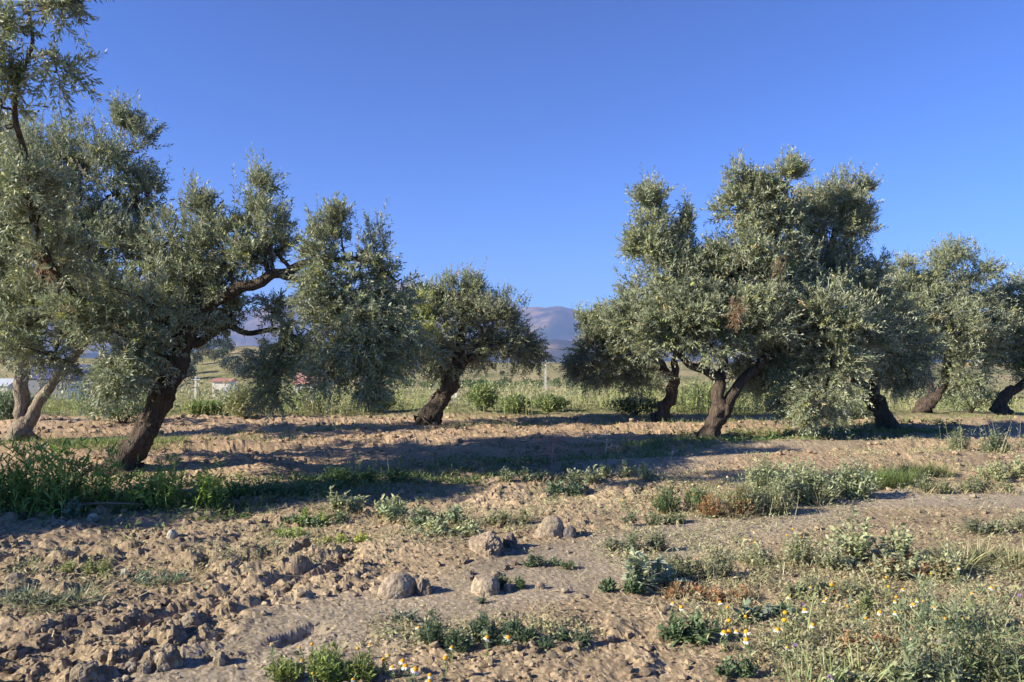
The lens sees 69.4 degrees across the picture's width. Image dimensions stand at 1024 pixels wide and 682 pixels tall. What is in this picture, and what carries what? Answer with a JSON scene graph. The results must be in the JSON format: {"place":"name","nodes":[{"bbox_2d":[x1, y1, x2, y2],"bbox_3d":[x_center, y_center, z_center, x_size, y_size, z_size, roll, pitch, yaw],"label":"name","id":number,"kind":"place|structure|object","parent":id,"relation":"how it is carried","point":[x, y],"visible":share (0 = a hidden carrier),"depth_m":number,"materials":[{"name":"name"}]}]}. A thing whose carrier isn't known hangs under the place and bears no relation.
{"place":"outdoors","nodes":[
{"label":"outdoors","id":0,"kind":"place"},
{"bbox_2d":[7,339,1006,362],"bbox_3d":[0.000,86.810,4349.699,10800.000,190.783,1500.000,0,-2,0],"label":"foothill","id":1,"kind":"structure","parent":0,"point":[554,345],"depth_m":3922.35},
{"bbox_2d":[0,412,1014,517],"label":"short grass","id":2,"kind":"structure","parent":0,"point":[87,441],"depth_m":11.47,"materials":[{"name":"green plant"}]},
{"bbox_2d":[0,402,1023,681],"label":"ground","id":3,"kind":"structure","parent":0,"point":[642,652],"depth_m":5.47,"materials":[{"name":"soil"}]},
{"bbox_2d":[0,390,33,419],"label":"wild bush","id":4,"kind":"object","parent":3,"relation":"on","point":[8,404],"visible":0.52,"depth_m":15.77,"materials":[{"name":"green plant"}]},
{"bbox_2d":[0,578,114,617],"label":"dry grass","id":5,"kind":"structure","parent":3,"relation":"on","point":[23,596],"depth_m":4.22,"materials":[{"name":"green plant"}]},
{"bbox_2d":[0,426,137,518],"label":"tall weed","id":6,"kind":"object","parent":3,"relation":"on","point":[14,492],"visible":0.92,"depth_m":6.71,"materials":[{"name":"green plant"}]},
{"bbox_2d":[17,439,126,510],"bbox_3d":[-4.152,1.268,6.990,1.202,0.724,0.715,0,-2,0],"label":"tall weed","id":7,"kind":"object","parent":3,"relation":"on","point":[102,495],"visible":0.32,"depth_m":6.92,"materials":[{"name":"green plant"}]},
{"bbox_2d":[62,496,82,518],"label":"thistle","id":8,"kind":"object","parent":3,"relation":"on","point":[70,508],"visible":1,"depth_m":6.50,"materials":[{"name":"green plant"}]},
{"bbox_2d":[0,241,152,441],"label":"olive tree","id":9,"kind":"object","parent":3,"relation":"on","point":[26,414],"visible":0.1,"depth_m":12.30,"materials":[{"name":"green plant"}]},
{"bbox_2d":[69,660,98,681],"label":"rock","id":10,"kind":"object","parent":3,"relation":"on","point":[82,671],"visible":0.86,"depth_m":3.26,"materials":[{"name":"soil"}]},
{"bbox_2d":[51,555,126,577],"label":"leafy weed","id":11,"kind":"object","parent":3,"relation":"on","point":[105,566],"visible":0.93,"depth_m":4.94,"materials":[{"name":"green plant"}]},
{"bbox_2d":[68,391,179,423],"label":"wild bush","id":12,"kind":"object","parent":3,"relation":"on","point":[138,408],"visible":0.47,"depth_m":15.22,"materials":[{"name":"green plant"}]},
{"bbox_2d":[127,570,192,586],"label":"leafy weed","id":13,"kind":"object","parent":3,"relation":"on","point":[175,578],"visible":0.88,"depth_m":4.81,"materials":[{"name":"green plant"}]},
{"bbox_2d":[97,452,231,514],"bbox_3d":[-3.157,1.315,6.919,1.141,0.590,0.766,0,-2,0],"label":"leafy weed","id":14,"kind":"object","parent":3,"relation":"on","point":[150,494],"visible":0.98,"depth_m":6.83,"materials":[{"name":"green plant"}]},
{"bbox_2d":[154,643,182,671],"bbox_3d":[-1.594,1.505,3.434,0.117,0.182,0.128,0,-2,0],"label":"earth clod","id":15,"kind":"object","parent":3,"relation":"on","point":[168,657],"visible":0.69,"depth_m":3.40,"materials":[{"name":"soil"}]},
{"bbox_2d":[184,399,227,414],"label":"wild bush","id":16,"kind":"object","parent":3,"relation":"on","point":[204,405],"visible":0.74,"depth_m":17.75,"materials":[{"name":"green plant"}]},
{"bbox_2d":[188,478,247,501],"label":"leafy weed","id":17,"kind":"object","parent":3,"relation":"on","point":[233,483],"visible":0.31,"depth_m":7.31,"materials":[{"name":"green plant"}]},
{"bbox_2d":[0,0,447,476],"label":"olive tree","id":18,"kind":"object","parent":3,"relation":"on","point":[43,225],"visible":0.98,"depth_m":8.64,"materials":[{"name":"green plant"}]},
{"bbox_2d":[219,383,268,418],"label":"wild bush","id":19,"kind":"object","parent":3,"relation":"on","point":[238,398],"visible":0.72,"depth_m":16.37,"materials":[{"name":"green plant"}]},
{"bbox_2d":[229,478,311,496],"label":"leafy weed","id":20,"kind":"object","parent":3,"relation":"on","point":[298,490],"visible":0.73,"depth_m":7.47,"materials":[{"name":"green plant"}]},
{"bbox_2d":[282,506,350,526],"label":"grey weed","id":21,"kind":"object","parent":3,"relation":"on","point":[305,519],"visible":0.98,"depth_m":6.36,"materials":[{"name":"green plant"}]},
{"bbox_2d":[291,390,341,411],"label":"wild bush","id":22,"kind":"object","parent":3,"relation":"on","point":[319,399],"visible":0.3,"depth_m":18.77,"materials":[{"name":"green plant"}]},
{"bbox_2d":[266,642,373,681],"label":"daisy plant","id":23,"kind":"object","parent":3,"relation":"on","point":[272,644],"visible":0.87,"depth_m":3.47,"materials":[{"name":"green plant"}]},
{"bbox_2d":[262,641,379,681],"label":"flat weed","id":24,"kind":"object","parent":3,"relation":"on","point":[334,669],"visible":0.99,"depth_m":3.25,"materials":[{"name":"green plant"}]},
{"bbox_2d":[307,529,375,543],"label":"grey weed","id":25,"kind":"object","parent":3,"relation":"on","point":[362,538],"visible":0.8,"depth_m":5.77,"materials":[{"name":"green plant"}]},
{"bbox_2d":[315,485,411,518],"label":"grey weed","id":26,"kind":"object","parent":3,"relation":"on","point":[357,507],"visible":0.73,"depth_m":6.75,"materials":[{"name":"green plant"}]},
{"bbox_2d":[324,454,411,484],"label":"leafy weed","id":27,"kind":"object","parent":3,"relation":"on","point":[340,472],"visible":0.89,"depth_m":8.22,"materials":[{"name":"green plant"}]},
{"bbox_2d":[377,571,416,598],"bbox_3d":[-0.697,1.524,4.510,0.224,0.218,0.230,0,-2,0],"label":"earth clod","id":28,"kind":"object","parent":3,"relation":"on","point":[398,585],"visible":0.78,"depth_m":4.44,"materials":[{"name":"soil"}]},
{"bbox_2d":[387,607,421,623],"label":"weed","id":29,"kind":"object","parent":3,"relation":"on","point":[408,615],"visible":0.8,"depth_m":3.99,"materials":[{"name":"green plant"}]},
{"bbox_2d":[380,654,433,681],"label":"daisy plant","id":30,"kind":"object","parent":3,"relation":"on","point":[404,664],"visible":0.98,"depth_m":3.22,"materials":[{"name":"yellow plant"}]},
{"bbox_2d":[354,498,479,527],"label":"grey weed","id":31,"kind":"object","parent":3,"relation":"on","point":[392,514],"visible":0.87,"depth_m":6.30,"materials":[{"name":"green plant"}]},
{"bbox_2d":[417,577,431,595],"bbox_3d":[-0.534,1.514,4.515,0.091,0.156,0.104,0,-2,0],"label":"earth clod","id":32,"kind":"object","parent":3,"relation":"on","point":[423,587],"visible":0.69,"depth_m":4.48,"materials":[{"name":"soil"}]},
{"bbox_2d":[415,513,481,536],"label":"grey weed","id":33,"kind":"object","parent":3,"relation":"on","point":[433,524],"visible":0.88,"depth_m":5.91,"materials":[{"name":"green plant"}]},
{"bbox_2d":[370,257,557,424],"bbox_3d":[-1.141,0.180,14.979,4.199,3.900,2.634,0,-2,0],"label":"olive tree","id":34,"kind":"object","parent":3,"relation":"on","point":[465,305],"visible":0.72,"depth_m":14.93,"materials":[{"name":"green plant"}]},
{"bbox_2d":[416,626,512,661],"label":"daisy plant","id":35,"kind":"object","parent":3,"relation":"on","point":[507,637],"visible":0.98,"depth_m":3.52,"materials":[{"name":"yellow plant"}]},
{"bbox_2d":[0,460,944,652],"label":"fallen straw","id":36,"kind":"object","parent":3,"relation":"on","point":[447,555],"visible":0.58,"depth_m":4.67,"materials":[{"name":"beige plant"}]},
{"bbox_2d":[417,607,529,653],"bbox_3d":[-0.194,1.420,3.668,0.538,0.218,0.202,1,-2,-18],"label":"weed","id":37,"kind":"object","parent":3,"relation":"on","point":[461,643],"visible":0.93,"depth_m":3.65,"materials":[{"name":"green plant"}]},
{"bbox_2d":[463,382,498,411],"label":"wild bush","id":38,"kind":"object","parent":3,"relation":"on","point":[478,394],"visible":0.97,"depth_m":18.24,"materials":[{"name":"green plant"}]},
{"bbox_2d":[0,417,970,539],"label":"green weeds","id":39,"kind":"object","parent":3,"relation":"on","point":[580,457],"visible":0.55,"depth_m":8.89,"materials":[{"name":"green plant"}]},
{"bbox_2d":[471,573,499,595],"bbox_3d":[-0.162,1.527,4.531,0.180,0.183,0.222,0,-2,0],"label":"earth clod","id":40,"kind":"object","parent":3,"relation":"on","point":[486,584],"visible":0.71,"depth_m":4.46,"materials":[{"name":"soil"}]},
{"bbox_2d":[468,531,503,556],"bbox_3d":[-0.177,1.511,5.389,0.215,0.248,0.332,1,-2,-32],"label":"earth clod","id":41,"kind":"object","parent":3,"relation":"on","point":[489,543],"visible":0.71,"depth_m":5.29,"materials":[{"name":"soil"}]},
{"bbox_2d":[471,508,543,526],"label":"grey weed","id":42,"kind":"object","parent":3,"relation":"on","point":[502,520],"visible":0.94,"depth_m":6.32,"materials":[{"name":"green plant"}]},
{"bbox_2d":[496,574,525,588],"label":"weed","id":43,"kind":"object","parent":3,"relation":"on","point":[519,583],"visible":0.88,"depth_m":4.58,"materials":[{"name":"green plant"}]},
{"bbox_2d":[0,428,1023,680],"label":"dead stems","id":44,"kind":"object","parent":3,"relation":"on","point":[672,564],"visible":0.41,"depth_m":5.05,"materials":[{"name":"plant"}]},
{"bbox_2d":[0,417,1023,681],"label":"weedy ground cover","id":45,"kind":"object","parent":3,"relation":"on","point":[868,647],"visible":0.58,"depth_m":4.65,"materials":[{"name":"green plant"}]},
{"bbox_2d":[498,392,531,413],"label":"wild bush","id":46,"kind":"object","parent":3,"relation":"on","point":[518,398],"visible":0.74,"depth_m":17.84,"materials":[{"name":"green plant"}]},
{"bbox_2d":[498,466,567,484],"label":"grey weed","id":47,"kind":"object","parent":3,"relation":"on","point":[508,476],"visible":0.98,"depth_m":8.38,"materials":[{"name":"green plant"}]},
{"bbox_2d":[533,515,563,537],"bbox_3d":[0.294,1.528,5.900,0.255,0.273,0.206,0,-2,0],"label":"earth clod","id":48,"kind":"object","parent":3,"relation":"on","point":[549,526],"visible":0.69,"depth_m":5.82,"materials":[{"name":"soil"}]},
{"bbox_2d":[521,552,575,569],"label":"weed","id":49,"kind":"object","parent":3,"relation":"on","point":[532,563],"visible":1,"depth_m":5.03,"materials":[{"name":"green plant"}]},
{"bbox_2d":[530,393,570,411],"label":"wild bush","id":50,"kind":"object","parent":3,"relation":"on","point":[542,399],"visible":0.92,"depth_m":18.80,"materials":[{"name":"green plant"}]},
{"bbox_2d":[533,428,570,462],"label":"plant","id":51,"kind":"object","parent":3,"relation":"on","point":[548,436],"visible":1,"depth_m":9.83,"materials":[{"name":"green plant"}]},
{"bbox_2d":[519,625,593,651],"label":"weed","id":52,"kind":"object","parent":3,"relation":"on","point":[584,638],"visible":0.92,"depth_m":3.65,"materials":[{"name":"green plant"}]},
{"bbox_2d":[541,472,589,496],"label":"thistle","id":53,"kind":"object","parent":3,"relation":"on","point":[573,488],"visible":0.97,"depth_m":7.96,"materials":[{"name":"green plant"}]},
{"bbox_2d":[563,460,654,484],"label":"grey weed","id":54,"kind":"object","parent":3,"relation":"on","point":[644,475],"visible":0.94,"depth_m":8.34,"materials":[{"name":"green plant"}]},
{"bbox_2d":[597,573,646,594],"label":"weed","id":55,"kind":"object","parent":3,"relation":"on","point":[629,585],"visible":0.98,"depth_m":4.45,"materials":[{"name":"green plant"}]},
{"bbox_2d":[601,395,659,415],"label":"wild bush","id":56,"kind":"object","parent":3,"relation":"on","point":[635,406],"visible":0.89,"depth_m":16.72,"materials":[{"name":"green plant"}]},
{"bbox_2d":[553,277,710,422],"bbox_3d":[2.773,0.254,16.307,3.712,3.613,2.013,1,-2,-16],"label":"olive tree","id":57,"kind":"object","parent":3,"relation":"on","point":[605,357],"visible":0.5,"depth_m":16.05,"materials":[{"name":"green plant"}]},
{"bbox_2d":[603,527,672,552],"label":"grey weed","id":58,"kind":"object","parent":3,"relation":"on","point":[655,538],"visible":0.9,"depth_m":5.46,"materials":[{"name":"green plant"}]},
{"bbox_2d":[620,511,687,525],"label":"weed","id":59,"kind":"object","parent":3,"relation":"on","point":[659,518],"visible":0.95,"depth_m":6.31,"materials":[{"name":"green plant"}]},
{"bbox_2d":[620,544,692,594],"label":"grey weed","id":60,"kind":"object","parent":3,"relation":"on","point":[635,569],"visible":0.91,"depth_m":4.58,"materials":[{"name":"green plant"}]},
{"bbox_2d":[650,482,713,513],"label":"leafy weed","id":61,"kind":"object","parent":3,"relation":"on","point":[664,501],"visible":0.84,"depth_m":6.85,"materials":[{"name":"green plant"}]},
{"bbox_2d":[657,609,721,646],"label":"leafy weed","id":62,"kind":"object","parent":3,"relation":"on","point":[679,632],"visible":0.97,"depth_m":3.67,"materials":[{"name":"green plant"}]},
{"bbox_2d":[657,544,740,584],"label":"grey weed","id":63,"kind":"object","parent":3,"relation":"on","point":[719,564],"visible":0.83,"depth_m":4.80,"materials":[{"name":"green plant"}]},
{"bbox_2d":[678,380,736,409],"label":"wild bush","id":64,"kind":"object","parent":3,"relation":"on","point":[693,387],"visible":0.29,"depth_m":19.33,"materials":[{"name":"green plant"}]},
{"bbox_2d":[658,575,757,605],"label":"dry weed","id":65,"kind":"object","parent":3,"relation":"on","point":[693,590],"visible":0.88,"depth_m":4.39,"materials":[{"name":"brown plant"}]},
{"bbox_2d":[597,144,829,440],"bbox_3d":[3.717,-0.697,12.477,4.253,5.338,2.804,1,-2,-22],"label":"olive tree","id":66,"kind":"object","parent":3,"relation":"on","point":[717,293],"visible":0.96,"depth_m":12.19,"materials":[{"name":"green plant"}]},
{"bbox_2d":[688,484,761,518],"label":"dry weed","id":67,"kind":"object","parent":3,"relation":"on","point":[710,509],"visible":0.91,"depth_m":6.52,"materials":[{"name":"brown plant"}]},
{"bbox_2d":[711,651,756,677],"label":"leafy weed","id":68,"kind":"object","parent":3,"relation":"on","point":[748,669],"visible":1,"depth_m":3.28,"materials":[{"name":"green plant"}]},
{"bbox_2d":[716,606,755,656],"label":"daisy plant","id":69,"kind":"object","parent":3,"relation":"on","point":[725,634],"visible":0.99,"depth_m":3.54,"materials":[{"name":"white plant"}]},
{"bbox_2d":[721,477,799,518],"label":"grey weed","id":70,"kind":"object","parent":3,"relation":"on","point":[769,505],"visible":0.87,"depth_m":6.58,"materials":[{"name":"green plant"}]},
{"bbox_2d":[732,598,801,623],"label":"leafy weed","id":71,"kind":"object","parent":3,"relation":"on","point":[769,611],"visible":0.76,"depth_m":4.00,"materials":[{"name":"green plant"}]},
{"bbox_2d":[774,596,794,664],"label":"daisy plant","id":72,"kind":"object","parent":3,"relation":"on","point":[784,620],"visible":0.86,"depth_m":3.65,"materials":[{"name":"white plant"}]},
{"bbox_2d":[737,452,844,505],"bbox_3d":[2.641,1.302,7.095,1.068,0.544,0.632,0,-2,0],"label":"grey weed","id":73,"kind":"object","parent":3,"relation":"on","point":[806,491],"visible":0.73,"depth_m":7.03,"materials":[{"name":"green plant"}]},
{"bbox_2d":[737,530,850,569],"bbox_3d":[1.956,1.442,5.108,0.819,0.253,0.379,0,-2,-7],"label":"grey weed","id":74,"kind":"object","parent":3,"relation":"on","point":[798,553],"visible":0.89,"depth_m":5.10,"materials":[{"name":"green plant"}]},
{"bbox_2d":[760,640,854,681],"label":"grass tuft","id":75,"kind":"object","parent":3,"relation":"on","point":[807,673],"visible":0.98,"depth_m":3.21,"materials":[{"name":"green plant"}]},
{"bbox_2d":[800,583,833,639],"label":"daisy plant","id":76,"kind":"object","parent":3,"relation":"on","point":[825,605],"visible":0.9,"depth_m":4.11,"materials":[{"name":"white plant"}]},
{"bbox_2d":[783,576,872,599],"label":"grey weed","id":77,"kind":"object","parent":3,"relation":"on","point":[807,585],"visible":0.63,"depth_m":4.42,"materials":[{"name":"green plant"}]},
{"bbox_2d":[779,456,884,498],"bbox_3d":[3.162,1.363,7.379,1.103,0.424,0.468,0,-2,0],"label":"grey weed","id":78,"kind":"object","parent":3,"relation":"on","point":[857,478],"visible":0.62,"depth_m":7.35,"materials":[{"name":"green plant"}]},
{"bbox_2d":[731,158,954,436],"bbox_3d":[6.031,-0.644,12.968,4.209,5.340,2.908,1,-2,-21],"label":"olive tree","id":79,"kind":"object","parent":3,"relation":"on","point":[844,344],"visible":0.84,"depth_m":12.65,"materials":[{"name":"green plant"}]},
{"bbox_2d":[794,637,900,681],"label":"grass tuft","id":80,"kind":"object","parent":3,"relation":"on","point":[857,676],"visible":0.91,"depth_m":3.21,"materials":[{"name":"green plant"}]},
{"bbox_2d":[828,402,873,418],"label":"wild bush","id":81,"kind":"object","parent":3,"relation":"on","point":[857,413],"visible":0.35,"depth_m":16.16,"materials":[{"name":"green plant"}]},
{"bbox_2d":[838,629,900,650],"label":"dry weed","id":82,"kind":"object","parent":3,"relation":"on","point":[875,637],"visible":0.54,"depth_m":3.61,"materials":[{"name":"brown plant"}]},
{"bbox_2d":[823,507,923,567],"bbox_3d":[2.564,1.374,5.201,0.715,0.398,0.405,0,-2,0],"label":"grey weed","id":83,"kind":"object","parent":3,"relation":"on","point":[852,550],"visible":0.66,"depth_m":5.21,"materials":[{"name":"green plant"}]},
{"bbox_2d":[846,460,926,489],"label":"grass tuft","id":84,"kind":"object","parent":3,"relation":"on","point":[894,480],"visible":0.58,"depth_m":8.14,"materials":[{"name":"green plant"}]},
{"bbox_2d":[853,586,953,621],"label":"grey weed","id":85,"kind":"object","parent":3,"relation":"on","point":[866,603],"visible":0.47,"depth_m":4.08,"materials":[{"name":"green plant"}]},
{"bbox_2d":[836,566,972,681],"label":"tall weed","id":86,"kind":"object","parent":3,"relation":"on","point":[903,671],"visible":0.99,"depth_m":3.21,"materials":[{"name":"green plant"}]},
{"bbox_2d":[866,543,972,579],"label":"grey weed","id":87,"kind":"object","parent":3,"relation":"on","point":[952,562],"visible":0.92,"depth_m":4.85,"materials":[{"name":"green plant"}]},
{"bbox_2d":[886,455,964,476],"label":"grass tuft","id":88,"kind":"object","parent":3,"relation":"on","point":[938,471],"visible":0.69,"depth_m":8.68,"materials":[{"name":"green plant"}]},
{"bbox_2d":[878,231,1023,412],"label":"olive tree","id":89,"kind":"object","parent":3,"relation":"on","point":[944,299],"visible":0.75,"depth_m":18.24,"materials":[{"name":"green plant"}]},
{"bbox_2d":[909,586,1012,640],"bbox_3d":[2.338,1.407,3.830,0.550,0.256,0.356,0,-2,0],"label":"grey weed","id":90,"kind":"object","parent":3,"relation":"on","point":[1001,618],"visible":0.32,"depth_m":3.85,"materials":[{"name":"green plant"}]},
{"bbox_2d":[911,470,1023,495],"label":"grey weed","id":91,"kind":"object","parent":3,"relation":"on","point":[980,484],"visible":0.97,"depth_m":7.71,"materials":[{"name":"green plant"}]},
{"bbox_2d":[922,534,1023,576],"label":"dry grass","id":92,"kind":"structure","parent":3,"relation":"on","point":[978,556],"depth_m":5.16,"materials":[{"name":"green plant"}]},
{"bbox_2d":[927,599,1023,681],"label":"tall weed","id":93,"kind":"object","parent":3,"relation":"on","point":[999,672],"visible":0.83,"depth_m":3.25,"materials":[{"name":"green plant"}]},
{"bbox_2d":[934,584,1023,681],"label":"tall weed","id":94,"kind":"object","parent":3,"relation":"on","point":[970,667],"visible":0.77,"depth_m":3.25,"materials":[{"name":"green plant"}]},
{"bbox_2d":[939,413,1023,452],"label":"grey weed","id":95,"kind":"object","parent":3,"relation":"on","point":[995,443],"visible":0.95,"depth_m":10.62,"materials":[{"name":"green plant"}]},
{"bbox_2d":[961,512,1023,534],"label":"grey weed","id":96,"kind":"object","parent":3,"relation":"on","point":[976,527],"visible":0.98,"depth_m":5.97,"materials":[{"name":"green plant"}]},
{"bbox_2d":[974,453,1023,480],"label":"grey weed","id":97,"kind":"object","parent":3,"relation":"on","point":[1018,468],"visible":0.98,"depth_m":8.55,"materials":[{"name":"green plant"}]},
{"bbox_2d":[975,265,1023,414],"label":"olive tree","id":98,"kind":"object","parent":3,"relation":"on","point":[1014,353],"visible":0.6,"depth_m":19.17,"materials":[{"name":"green plant"}]},
{"bbox_2d":[0,346,1023,415],"bbox_3d":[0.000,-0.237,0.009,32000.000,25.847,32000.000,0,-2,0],"label":"valley floor","id":99,"kind":"structure","parent":0,"point":[210,369],"depth_m":315.24,"materials":[{"name":"green plant"}]},
{"bbox_2d":[28,364,95,399],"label":"warehouse","id":100,"kind":"structure","parent":99,"relation":"on","point":[31,382],"depth_m":169.77,"materials":[{"name":"white"}]},
{"bbox_2d":[210,378,237,401],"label":"white shed","id":101,"kind":"structure","parent":99,"relation":"on","point":[222,385],"depth_m":129.81,"materials":[{"name":"white paint"}]},
{"bbox_2d":[0,370,1023,416],"bbox_3d":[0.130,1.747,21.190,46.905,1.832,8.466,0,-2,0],"label":"wild undergrowth","id":102,"kind":"object","parent":99,"relation":"on","point":[681,404],"visible":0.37,"depth_m":19.09,"materials":[{"name":"green plant"}]},
{"bbox_2d":[923,387,1022,412],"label":"wild bush","id":103,"kind":"object","parent":99,"relation":"on","point":[982,400],"visible":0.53,"depth_m":20.21,"materials":[{"name":"green plant"}]},
{"bbox_2d":[0,0,1023,332],"label":"sky","id":104,"kind":"structure","parent":0,"point":[510,133],"materials":[{"name":"blue"}]},
{"bbox_2d":[8,283,1022,355],"bbox_3d":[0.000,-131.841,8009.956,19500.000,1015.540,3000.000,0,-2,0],"label":"mountain","id":105,"kind":"structure","parent":0,"point":[558,322],"depth_m":7047.02,"materials":[{"name":"grey stone"}]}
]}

